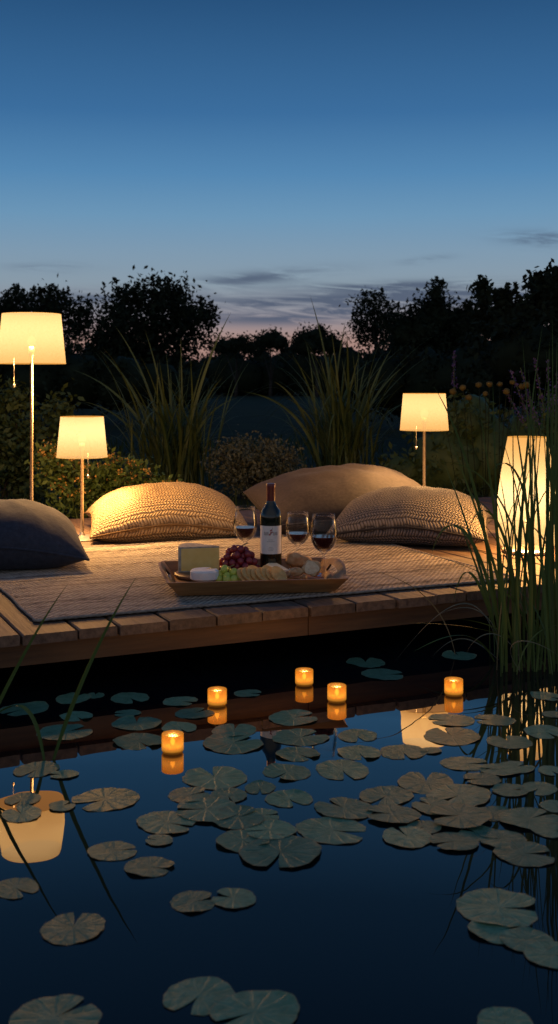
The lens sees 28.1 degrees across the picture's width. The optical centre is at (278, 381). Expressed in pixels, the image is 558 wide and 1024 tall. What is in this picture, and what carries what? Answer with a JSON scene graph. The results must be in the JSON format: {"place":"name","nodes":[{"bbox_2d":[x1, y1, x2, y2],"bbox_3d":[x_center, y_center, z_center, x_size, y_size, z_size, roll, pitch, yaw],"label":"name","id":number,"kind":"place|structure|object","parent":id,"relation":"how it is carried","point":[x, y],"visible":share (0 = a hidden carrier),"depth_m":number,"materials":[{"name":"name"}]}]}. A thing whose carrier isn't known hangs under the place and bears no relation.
{"place":"outdoors","nodes":[
{"label":"outdoors","id":0,"kind":"place"},
{"bbox_2d":[0,392,540,518],"bbox_3d":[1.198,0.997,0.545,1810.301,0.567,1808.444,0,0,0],"label":"ground","id":1,"kind":"structure","parent":0,"point":[247,407],"depth_m":18.04,"materials":[{"name":"plant"}]},
{"bbox_2d":[0,375,84,502],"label":"leafy bush","id":2,"kind":"object","parent":1,"relation":"on","point":[14,445],"visible":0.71,"depth_m":6.71,"materials":[{"name":"green plant"}]},
{"bbox_2d":[0,274,106,354],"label":"tree","id":3,"kind":"object","parent":1,"relation":"on","point":[52,302],"visible":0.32,"depth_m":37.26,"materials":[{"name":"green plant"}]},
{"bbox_2d":[24,433,182,517],"bbox_3d":[-0.914,0.517,5.895,0.869,0.486,0.526,0,0,0],"label":"flowering shrub","id":4,"kind":"object","parent":1,"relation":"on","point":[107,476],"visible":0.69,"depth_m":5.83,"materials":[{"name":"green plant"}]},
{"bbox_2d":[0,338,221,421],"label":"hedge bush","id":5,"kind":"object","parent":1,"relation":"on","point":[47,378],"visible":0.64,"depth_m":18.50,"materials":[{"name":"green plant"}]},
{"bbox_2d":[71,265,233,370],"bbox_3d":[-3.604,-1.264,32.032,4.579,4.043,4.482,0,0,0],"label":"tree","id":6,"kind":"object","parent":1,"relation":"on","point":[183,320],"visible":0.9,"depth_m":31.31,"materials":[{"name":"green plant"}]},
{"bbox_2d":[75,318,270,488],"bbox_3d":[-0.716,0.135,7.373,1.266,1.193,1.263,0,0,-28],"label":"sedge clump","id":7,"kind":"object","parent":1,"relation":"on","point":[175,455],"visible":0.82,"depth_m":7.25,"materials":[{"name":"green plant"}]},
{"bbox_2d":[202,331,261,396],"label":"tree","id":8,"kind":"object","parent":1,"relation":"on","point":[243,345],"visible":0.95,"depth_m":52.88,"materials":[{"name":"green plant"}]},
{"bbox_2d":[77,344,387,395],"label":"wood","id":9,"kind":"object","parent":1,"relation":"on","point":[254,376],"visible":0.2,"depth_m":57.67,"materials":[{"name":"green plant"}]},
{"bbox_2d":[196,424,309,498],"bbox_3d":[-0.135,0.524,6.965,0.772,0.500,0.589,0,0,0],"label":"bush","id":10,"kind":"object","parent":1,"relation":"on","point":[239,460],"visible":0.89,"depth_m":6.92,"materials":[{"name":"green plant"}]},
{"bbox_2d":[249,324,292,395],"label":"tree","id":11,"kind":"object","parent":1,"relation":"on","point":[273,339],"visible":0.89,"depth_m":55.09,"materials":[{"name":"green plant"}]},
{"bbox_2d":[0,497,554,667],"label":"wooden deck","id":12,"kind":"structure","parent":1,"relation":"on","point":[77,639],"depth_m":3.23,"materials":[{"name":"wood"}]},
{"bbox_2d":[0,312,65,500],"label":"floor lamp","id":13,"kind":"object","parent":12,"relation":"on","point":[31,338],"visible":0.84,"depth_m":4.49,"materials":[{"name":"fabric"}]},
{"bbox_2d":[56,416,107,541],"bbox_3d":[-0.825,0.402,4.660,0.214,0.512,0.214,0,0,0],"label":"table lamp","id":14,"kind":"object","parent":12,"relation":"on","point":[81,438],"visible":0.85,"depth_m":4.58,"materials":[{"name":"fabric"}]},
{"bbox_2d":[84,482,247,542],"bbox_3d":[-0.496,0.548,4.854,0.676,0.218,0.607,0,3,-12],"label":"floor cushion","id":15,"kind":"object","parent":12,"relation":"on","point":[149,512],"visible":0.94,"depth_m":4.62,"materials":[{"name":"fabric"}]},
{"bbox_2d":[0,534,508,621],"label":"woven rug","id":16,"kind":"object","parent":12,"relation":"on","point":[100,581],"visible":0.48,"depth_m":3.69,"materials":[{"name":"fabric"}]},
{"bbox_2d":[0,499,89,569],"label":"floor cushion","id":17,"kind":"object","parent":16,"relation":"on","point":[35,535],"visible":1,"depth_m":3.83,"materials":[{"name":"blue fabric"}]},
{"bbox_2d":[233,506,256,542],"bbox_3d":[-0.123,0.550,4.020,0.088,0.197,0.088,0,0,0],"label":"wine glass","id":18,"kind":"object","parent":16,"relation":"on","point":[242,533],"visible":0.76,"depth_m":4.00,"materials":[{"name":"glass"}]},
{"bbox_2d":[158,557,348,595],"bbox_3d":[-0.090,0.614,3.570,0.592,0.068,0.416,0,0,-8],"label":"serving tray","id":19,"kind":"object","parent":16,"relation":"on","point":[328,581],"visible":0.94,"depth_m":3.40,"materials":[{"name":"brown wood"}]},
{"bbox_2d":[174,571,192,580],"bbox_3d":[-0.248,0.629,3.642,0.188,0.013,0.188,0,0,0],"label":"cutting board","id":20,"kind":"object","parent":19,"relation":"on","point":[182,575],"visible":0.17,"depth_m":3.59,"materials":[{"name":"brown wood"}]},
{"bbox_2d":[178,542,218,571],"bbox_3d":[-0.264,0.582,3.686,0.135,0.082,0.111,0,0,0],"label":"cheese wedge","id":21,"kind":"object","parent":20,"relation":"on","point":[191,556],"visible":0.98,"depth_m":3.64,"materials":[{"name":"food"}]},
{"bbox_2d":[190,567,218,581],"bbox_3d":[-0.235,0.607,3.507,0.090,0.031,0.090,0,0,0],"label":"round cheese","id":22,"kind":"object","parent":19,"relation":"on","point":[203,574],"visible":1,"depth_m":3.47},
{"bbox_2d":[219,542,259,569],"bbox_3d":[-0.134,0.585,3.680,0.144,0.104,0.119,0,0,0],"label":"grape bunch","id":23,"kind":"object","parent":19,"relation":"on","point":[241,556],"visible":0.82,"depth_m":3.65,"materials":[{"name":"food"}]},
{"bbox_2d":[260,483,281,566],"bbox_3d":[-0.027,0.487,3.719,0.072,0.296,0.074,0,0,0],"label":"wine bottle","id":24,"kind":"object","parent":19,"relation":"on","point":[270,533],"visible":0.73,"depth_m":3.69,"materials":[{"name":"black glass"}]},
{"bbox_2d":[285,511,309,546],"bbox_3d":[0.067,0.556,3.950,0.088,0.185,0.088,0,0,0],"label":"wine glass","id":25,"kind":"object","parent":19,"relation":"on","point":[295,538],"visible":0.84,"depth_m":3.93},
{"bbox_2d":[310,513,336,575],"bbox_3d":[0.147,0.536,3.660,0.088,0.199,0.088,0,0,0],"label":"wine glass","id":26,"kind":"object","parent":19,"relation":"on","point":[323,542],"visible":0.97,"depth_m":3.64,"materials":[{"name":"glass"}]},
{"bbox_2d":[326,486,493,546],"bbox_3d":[0.564,0.541,4.656,0.646,0.211,0.567,0,2,14],"label":"floor cushion","id":27,"kind":"object","parent":16,"relation":"on","point":[416,515],"visible":0.86,"depth_m":4.44,"materials":[{"name":"fabric"}]},
{"bbox_2d":[243,463,420,534],"bbox_3d":[0.291,0.521,5.083,0.806,0.254,0.667,-3,8,-12],"label":"floor cushion","id":28,"kind":"object","parent":12,"relation":"on","point":[323,491],"visible":0.52,"depth_m":4.88,"materials":[{"name":"beige fabric"}]},
{"bbox_2d":[400,393,448,485],"bbox_3d":[0.646,0.355,4.950,0.218,0.606,0.218,0,0,0],"label":"table lamp","id":29,"kind":"object","parent":12,"relation":"on","point":[424,412],"visible":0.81,"depth_m":4.87,"materials":[{"name":"fabric"}]},
{"bbox_2d":[497,436,554,555],"bbox_3d":[0.959,0.435,4.300,0.237,0.445,0.237,0,0,0],"label":"lantern lamp","id":30,"kind":"object","parent":12,"relation":"on","point":[506,477],"visible":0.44,"depth_m":4.22,"materials":[{"name":"white fabric"}]},
{"bbox_2d":[286,321,353,396],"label":"tree","id":31,"kind":"object","parent":1,"relation":"on","point":[311,338],"visible":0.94,"depth_m":52.29,"materials":[{"name":"green plant"}]},
{"bbox_2d":[247,300,429,467],"bbox_3d":[0.443,0.047,8.001,1.440,1.369,1.522,0,0,0],"label":"sedge clump","id":32,"kind":"object","parent":1,"relation":"on","point":[338,442],"visible":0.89,"depth_m":7.92,"materials":[{"name":"green plant"}]},
{"bbox_2d":[339,287,407,358],"bbox_3d":[3.066,-1.086,33.817,2.566,3.686,2.428,0,0,0],"label":"tree","id":33,"kind":"object","parent":1,"relation":"on","point":[371,328],"visible":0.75,"depth_m":33.61,"materials":[{"name":"green plant"}]},
{"bbox_2d":[359,276,487,362],"bbox_3d":[3.758,-0.898,27.411,3.685,3.309,4.030,0,0,0],"label":"tree","id":34,"kind":"object","parent":1,"relation":"on","point":[434,320],"visible":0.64,"depth_m":26.27,"materials":[{"name":"green plant"}]},
{"bbox_2d":[337,327,554,422],"bbox_3d":[3.098,-0.049,16.975,4.483,1.593,2.299,0,0,0],"label":"hedge bush","id":35,"kind":"object","parent":1,"relation":"on","point":[431,371],"visible":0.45,"depth_m":16.59,"materials":[{"name":"green plant"}]},
{"bbox_2d":[372,389,557,494],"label":"leafy bush","id":36,"kind":"object","parent":1,"relation":"on","point":[438,453],"visible":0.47,"depth_m":7.23,"materials":[{"name":"green plant"}]},
{"bbox_2d":[447,380,528,496],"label":"button flowers","id":37,"kind":"object","parent":1,"relation":"on","point":[506,391],"visible":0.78,"depth_m":6.57,"materials":[{"name":"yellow plant"}]},
{"bbox_2d":[451,258,557,414],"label":"tree","id":38,"kind":"object","parent":1,"relation":"on","point":[506,324],"visible":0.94,"depth_m":11.62,"materials":[{"name":"green plant"}]},
{"bbox_2d":[502,358,557,462],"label":"loosestrife","id":39,"kind":"object","parent":1,"relation":"on","point":[528,400],"visible":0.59,"depth_m":6.60,"materials":[{"name":"green plant"}]},
{"bbox_2d":[0,609,557,1023],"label":"water","id":40,"kind":"structure","parent":0,"point":[370,926],"depth_m":1.94,"materials":[{"name":"liquid"}]},
{"bbox_2d":[0,878,38,898],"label":"lily pad","id":41,"kind":"object","parent":40,"relation":"on","point":[10,887],"visible":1,"depth_m":1.82,"materials":[{"name":"green plant"}]},
{"bbox_2d":[1,805,40,821],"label":"lily pad","id":42,"kind":"object","parent":40,"relation":"on","point":[26,813],"visible":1,"depth_m":2.13,"materials":[{"name":"green plant"}]},
{"bbox_2d":[4,792,40,805],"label":"lily pad","id":43,"kind":"object","parent":40,"relation":"on","point":[25,798],"visible":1,"depth_m":2.21,"materials":[{"name":"green plant"}]},
{"bbox_2d":[0,701,48,715],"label":"lily pad","id":44,"kind":"object","parent":40,"relation":"on","point":[34,707],"visible":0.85,"depth_m":2.82,"materials":[{"name":"green plant"}]},
{"bbox_2d":[13,761,59,776],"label":"lily pad","id":45,"kind":"object","parent":40,"relation":"on","point":[42,768],"visible":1,"depth_m":2.38,"materials":[{"name":"green plant"}]},
{"bbox_2d":[9,994,101,1023],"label":"lily pad","id":46,"kind":"object","parent":40,"relation":"on","point":[45,1010],"visible":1,"depth_m":1.46,"materials":[{"name":"green plant"}]},
{"bbox_2d":[36,724,92,739],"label":"lily pad","id":47,"kind":"object","parent":40,"relation":"on","point":[51,732],"visible":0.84,"depth_m":2.63,"materials":[{"name":"green plant"}]},
{"bbox_2d":[40,912,105,944],"bbox_3d":[-0.313,0.828,1.687,0.097,0.003,0.099,0,0,-1],"label":"lily pad","id":48,"kind":"object","parent":40,"relation":"on","point":[60,930],"visible":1,"depth_m":1.69,"materials":[{"name":"green plant"}]},
{"bbox_2d":[52,578,135,759],"bbox_3d":[-0.405,0.630,2.445,0.186,0.404,0.003,0,0,0],"label":"pond reed","id":49,"kind":"object","parent":40,"relation":"on","point":[73,702],"visible":1,"depth_m":2.45,"materials":[{"name":"green plant"}]},
{"bbox_2d":[72,787,139,811],"bbox_3d":[-0.341,0.829,2.212,0.131,0.003,0.125,0,0,-35],"label":"lily pad","id":50,"kind":"object","parent":40,"relation":"on","point":[116,798],"visible":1,"depth_m":2.21,"materials":[{"name":"green plant"}]},
{"bbox_2d":[87,841,136,860],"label":"lily pad","id":51,"kind":"object","parent":40,"relation":"on","point":[106,851],"visible":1,"depth_m":1.96,"materials":[{"name":"green plant"}]},
{"bbox_2d":[111,715,161,729],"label":"lily pad","id":52,"kind":"object","parent":40,"relation":"on","point":[128,722],"visible":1,"depth_m":2.70,"materials":[{"name":"green plant"}]},
{"bbox_2d":[113,733,161,749],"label":"lily pad","id":53,"kind":"object","parent":40,"relation":"on","point":[132,741],"visible":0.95,"depth_m":2.57,"materials":[{"name":"green plant"}]},
{"bbox_2d":[124,857,174,876],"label":"lily pad","id":54,"kind":"object","parent":40,"relation":"on","point":[143,866],"visible":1,"depth_m":1.90,"materials":[{"name":"green plant"}]},
{"bbox_2d":[136,811,195,833],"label":"lily pad","id":55,"kind":"object","parent":40,"relation":"on","point":[160,822],"visible":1,"depth_m":2.09,"materials":[{"name":"green plant"}]},
{"bbox_2d":[162,730,183,754],"bbox_3d":[-0.238,0.810,2.494,0.049,0.045,0.049,0,0,0],"label":"floating candle","id":56,"kind":"object","parent":40,"relation":"on","point":[172,742],"visible":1,"depth_m":2.48,"materials":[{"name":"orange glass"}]},
{"bbox_2d":[168,787,209,801],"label":"lily pad","id":57,"kind":"object","parent":40,"relation":"on","point":[181,794],"visible":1,"depth_m":2.23,"materials":[{"name":"green plant"}]},
{"bbox_2d":[170,891,214,911],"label":"lily pad","id":58,"kind":"object","parent":40,"relation":"on","point":[187,901],"visible":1,"depth_m":1.77,"materials":[{"name":"green plant"}]},
{"bbox_2d":[163,976,234,1015],"bbox_3d":[-0.107,0.829,1.505,0.094,0.002,0.096,0,0,25],"label":"lily pad","id":59,"kind":"object","parent":40,"relation":"on","point":[208,992],"visible":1,"depth_m":1.51,"materials":[{"name":"green plant"}]},
{"bbox_2d":[177,797,238,821],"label":"lily pad","id":60,"kind":"object","parent":40,"relation":"on","point":[207,808],"visible":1,"depth_m":2.15,"materials":[{"name":"green plant"}]},
{"bbox_2d":[182,766,246,789],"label":"lily pad","id":61,"kind":"object","parent":40,"relation":"on","point":[226,777],"visible":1,"depth_m":2.33,"materials":[{"name":"green plant"}]},
{"bbox_2d":[208,686,226,707],"bbox_3d":[-0.159,0.810,2.855,0.049,0.045,0.049,0,0,0],"label":"floating candle","id":62,"kind":"object","parent":40,"relation":"on","point":[217,696],"visible":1,"depth_m":2.83,"materials":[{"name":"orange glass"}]},
{"bbox_2d":[210,788,246,801],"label":"lily pad","id":63,"kind":"object","parent":40,"relation":"on","point":[235,794],"visible":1,"depth_m":2.23,"materials":[{"name":"green plant"}]},
{"bbox_2d":[211,888,255,907],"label":"lily pad","id":64,"kind":"object","parent":40,"relation":"on","point":[242,898],"visible":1,"depth_m":1.78,"materials":[{"name":"green plant"}]},
{"bbox_2d":[203,731,263,753],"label":"lily pad","id":65,"kind":"object","parent":40,"relation":"on","point":[222,742],"visible":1,"depth_m":2.55,"materials":[{"name":"green plant"}]},
{"bbox_2d":[212,805,264,829],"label":"lily pad","id":66,"kind":"object","parent":40,"relation":"on","point":[235,822],"visible":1,"depth_m":2.10,"materials":[{"name":"green plant"}]},
{"bbox_2d":[216,829,269,851],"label":"lily pad","id":67,"kind":"object","parent":40,"relation":"on","point":[233,840],"visible":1,"depth_m":2.01,"materials":[{"name":"green plant"}]},
{"bbox_2d":[209,990,299,1023],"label":"lily pad","id":68,"kind":"object","parent":40,"relation":"on","point":[270,1007],"visible":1,"depth_m":1.47,"materials":[{"name":"green plant"}]},
{"bbox_2d":[245,820,296,839],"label":"lily pad","id":69,"kind":"object","parent":40,"relation":"on","point":[270,829],"visible":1,"depth_m":2.05,"materials":[{"name":"green plant"}]},
{"bbox_2d":[239,834,321,866],"bbox_3d":[0.002,0.826,1.961,0.143,0.004,0.141,0,0,11],"label":"lily pad","id":70,"kind":"object","parent":40,"relation":"on","point":[294,851],"visible":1,"depth_m":1.96,"materials":[{"name":"green plant"}]},
{"bbox_2d":[262,763,310,779],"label":"lily pad","id":71,"kind":"object","parent":40,"relation":"on","point":[290,771],"visible":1,"depth_m":2.37,"materials":[{"name":"green plant"}]},
{"bbox_2d":[265,789,312,806],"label":"lily pad","id":72,"kind":"object","parent":40,"relation":"on","point":[281,798],"visible":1,"depth_m":2.22,"materials":[{"name":"green plant"}]},
{"bbox_2d":[269,709,317,725],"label":"lily pad","id":73,"kind":"object","parent":40,"relation":"on","point":[292,717],"visible":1,"depth_m":2.75,"materials":[{"name":"green plant"}]},
{"bbox_2d":[275,747,319,761],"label":"lily pad","id":74,"kind":"object","parent":40,"relation":"on","point":[290,753],"visible":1,"depth_m":2.48,"materials":[{"name":"green plant"}]},
{"bbox_2d":[272,728,329,745],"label":"lily pad","id":75,"kind":"object","parent":40,"relation":"on","point":[291,736],"visible":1,"depth_m":2.59,"materials":[{"name":"green plant"}]},
{"bbox_2d":[296,817,365,843],"bbox_3d":[0.095,0.829,2.059,0.134,0.003,0.125,0,0,19],"label":"lily pad","id":76,"kind":"object","parent":40,"relation":"on","point":[321,829],"visible":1,"depth_m":2.06,"materials":[{"name":"green plant"}]},
{"bbox_2d":[327,683,345,703],"bbox_3d":[0.150,0.810,2.890,0.049,0.045,0.049,0,0,0],"label":"floating candle","id":77,"kind":"object","parent":40,"relation":"on","point":[336,693],"visible":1,"depth_m":2.87,"materials":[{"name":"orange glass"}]},
{"bbox_2d":[316,759,368,779],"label":"lily pad","id":78,"kind":"object","parent":40,"relation":"on","point":[332,769],"visible":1,"depth_m":2.38,"materials":[{"name":"green plant"}]},
{"bbox_2d":[314,797,372,818],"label":"lily pad","id":79,"kind":"object","parent":40,"relation":"on","point":[350,808],"visible":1,"depth_m":2.16,"materials":[{"name":"green plant"}]},
{"bbox_2d":[337,729,376,741],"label":"lily pad","id":80,"kind":"object","parent":40,"relation":"on","point":[351,735],"visible":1,"depth_m":2.61,"materials":[{"name":"green plant"}]},
{"bbox_2d":[337,745,380,759],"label":"lily pad","id":81,"kind":"object","parent":40,"relation":"on","point":[352,752],"visible":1,"depth_m":2.49,"materials":[{"name":"green plant"}]},
{"bbox_2d":[361,668,402,679],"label":"lily pad","id":82,"kind":"object","parent":40,"relation":"on","point":[383,674],"visible":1,"depth_m":3.15,"materials":[{"name":"green plant"}]},
{"bbox_2d":[359,785,413,804],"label":"lily pad","id":83,"kind":"object","parent":40,"relation":"on","point":[394,795],"visible":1,"depth_m":2.23,"materials":[{"name":"green plant"}]},
{"bbox_2d":[366,805,420,822],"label":"lily pad","id":84,"kind":"object","parent":40,"relation":"on","point":[395,814],"visible":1,"depth_m":2.12,"materials":[{"name":"green plant"}]},
{"bbox_2d":[380,744,426,758],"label":"lily pad","id":85,"kind":"object","parent":40,"relation":"on","point":[397,751],"visible":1,"depth_m":2.49,"materials":[{"name":"green plant"}]},
{"bbox_2d":[382,826,432,847],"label":"lily pad","id":86,"kind":"object","parent":40,"relation":"on","point":[412,837],"visible":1,"depth_m":2.02,"materials":[{"name":"green plant"}]},
{"bbox_2d":[397,772,453,794],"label":"lily pad","id":87,"kind":"object","parent":40,"relation":"on","point":[415,782],"visible":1,"depth_m":2.31,"materials":[{"name":"green plant"}]},
{"bbox_2d":[428,714,474,725],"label":"lily pad","id":88,"kind":"object","parent":40,"relation":"on","point":[453,719],"visible":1,"depth_m":2.73,"materials":[{"name":"green plant"}]},
{"bbox_2d":[424,727,479,744],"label":"lily pad","id":89,"kind":"object","parent":40,"relation":"on","point":[461,736],"visible":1,"depth_m":2.60,"materials":[{"name":"green plant"}]},
{"bbox_2d":[347,328,557,674],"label":"reed clump","id":90,"kind":"object","parent":40,"relation":"on","point":[548,575],"visible":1,"depth_m":3.20,"materials":[{"name":"green plant"}]},
{"bbox_2d":[444,677,462,696],"bbox_3d":[0.463,0.810,2.949,0.049,0.045,0.049,0,0,0],"label":"floating candle","id":91,"kind":"object","parent":40,"relation":"on","point":[453,686],"visible":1,"depth_m":2.93,"materials":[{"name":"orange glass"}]},
{"bbox_2d":[429,832,478,849],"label":"lily pad","id":92,"kind":"object","parent":40,"relation":"on","point":[463,841],"visible":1,"depth_m":2.00,"materials":[{"name":"green plant"}]},
{"bbox_2d":[426,783,490,805],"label":"lily pad","id":93,"kind":"object","parent":40,"relation":"on","point":[471,795],"visible":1,"depth_m":2.23,"materials":[{"name":"green plant"}]},
{"bbox_2d":[430,803,491,827],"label":"lily pad","id":94,"kind":"object","parent":40,"relation":"on","point":[470,816],"visible":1,"depth_m":2.11,"materials":[{"name":"green plant"}]},
{"bbox_2d":[440,756,486,769],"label":"lily pad","id":95,"kind":"object","parent":40,"relation":"on","point":[457,763],"visible":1,"depth_m":2.42,"materials":[{"name":"green plant"}]},
{"bbox_2d":[463,772,500,784],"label":"lily pad","id":96,"kind":"object","parent":40,"relation":"on","point":[485,778],"visible":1,"depth_m":2.32,"materials":[{"name":"green plant"}]},
{"bbox_2d":[468,916,523,943],"bbox_3d":[0.329,0.826,1.682,0.087,0.005,0.087,0,0,-11],"label":"lily pad","id":97,"kind":"object","parent":40,"relation":"on","point":[491,933],"visible":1,"depth_m":1.69,"materials":[{"name":"green plant"}]},
{"bbox_2d":[456,888,537,926],"bbox_3d":[0.343,0.826,1.755,0.126,0.008,0.135,0,0,5],"label":"lily pad","id":98,"kind":"object","parent":40,"relation":"on","point":[473,904],"visible":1,"depth_m":1.76,"materials":[{"name":"green plant"}]},
{"bbox_2d":[480,829,526,847],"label":"lily pad","id":99,"kind":"object","parent":40,"relation":"on","point":[504,836],"visible":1,"depth_m":2.02,"materials":[{"name":"green plant"}]},
{"bbox_2d":[477,1007,532,1023],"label":"lily pad","id":100,"kind":"object","parent":40,"relation":"on","point":[499,1015],"visible":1,"depth_m":1.45,"materials":[{"name":"green plant"}]},
{"bbox_2d":[486,735,532,748],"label":"lily pad","id":101,"kind":"object","parent":40,"relation":"on","point":[513,742],"visible":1,"depth_m":2.56,"materials":[{"name":"green plant"}]},
{"bbox_2d":[492,783,527,795],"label":"lily pad","id":102,"kind":"object","parent":40,"relation":"on","point":[504,789],"visible":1,"depth_m":2.26,"materials":[{"name":"green plant"}]},
{"bbox_2d":[493,840,554,866],"bbox_3d":[0.428,0.828,1.954,0.103,0.002,0.107,0,0,4],"label":"lily pad","id":103,"kind":"object","parent":40,"relation":"on","point":[517,852],"visible":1,"depth_m":1.95,"materials":[{"name":"green plant"}]},
{"bbox_2d":[500,927,553,951],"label":"lily pad","id":104,"kind":"object","parent":40,"relation":"on","point":[528,934],"visible":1,"depth_m":1.65,"materials":[{"name":"green plant"}]},
{"bbox_2d":[499,807,557,828],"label":"lily pad","id":105,"kind":"object","parent":40,"relation":"on","point":[522,817],"visible":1,"depth_m":2.11,"materials":[{"name":"green plant"}]},
{"bbox_2d":[520,782,557,795],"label":"lily pad","id":106,"kind":"object","parent":40,"relation":"on","point":[543,788],"visible":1,"depth_m":2.27,"materials":[{"name":"green plant"}]},
{"bbox_2d":[523,940,557,968],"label":"lily pad","id":107,"kind":"object","parent":40,"relation":"on","point":[547,958],"visible":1,"depth_m":1.61,"materials":[{"name":"green plant"}]},
{"bbox_2d":[523,725,557,738],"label":"lily pad","id":108,"kind":"object","parent":40,"relation":"on","point":[540,731],"visible":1,"depth_m":2.64,"materials":[{"name":"green plant"}]},
{"bbox_2d":[0,0,557,360],"label":"sky","id":109,"kind":"structure","parent":0,"point":[282,156],"materials":[{"name":"blue"}]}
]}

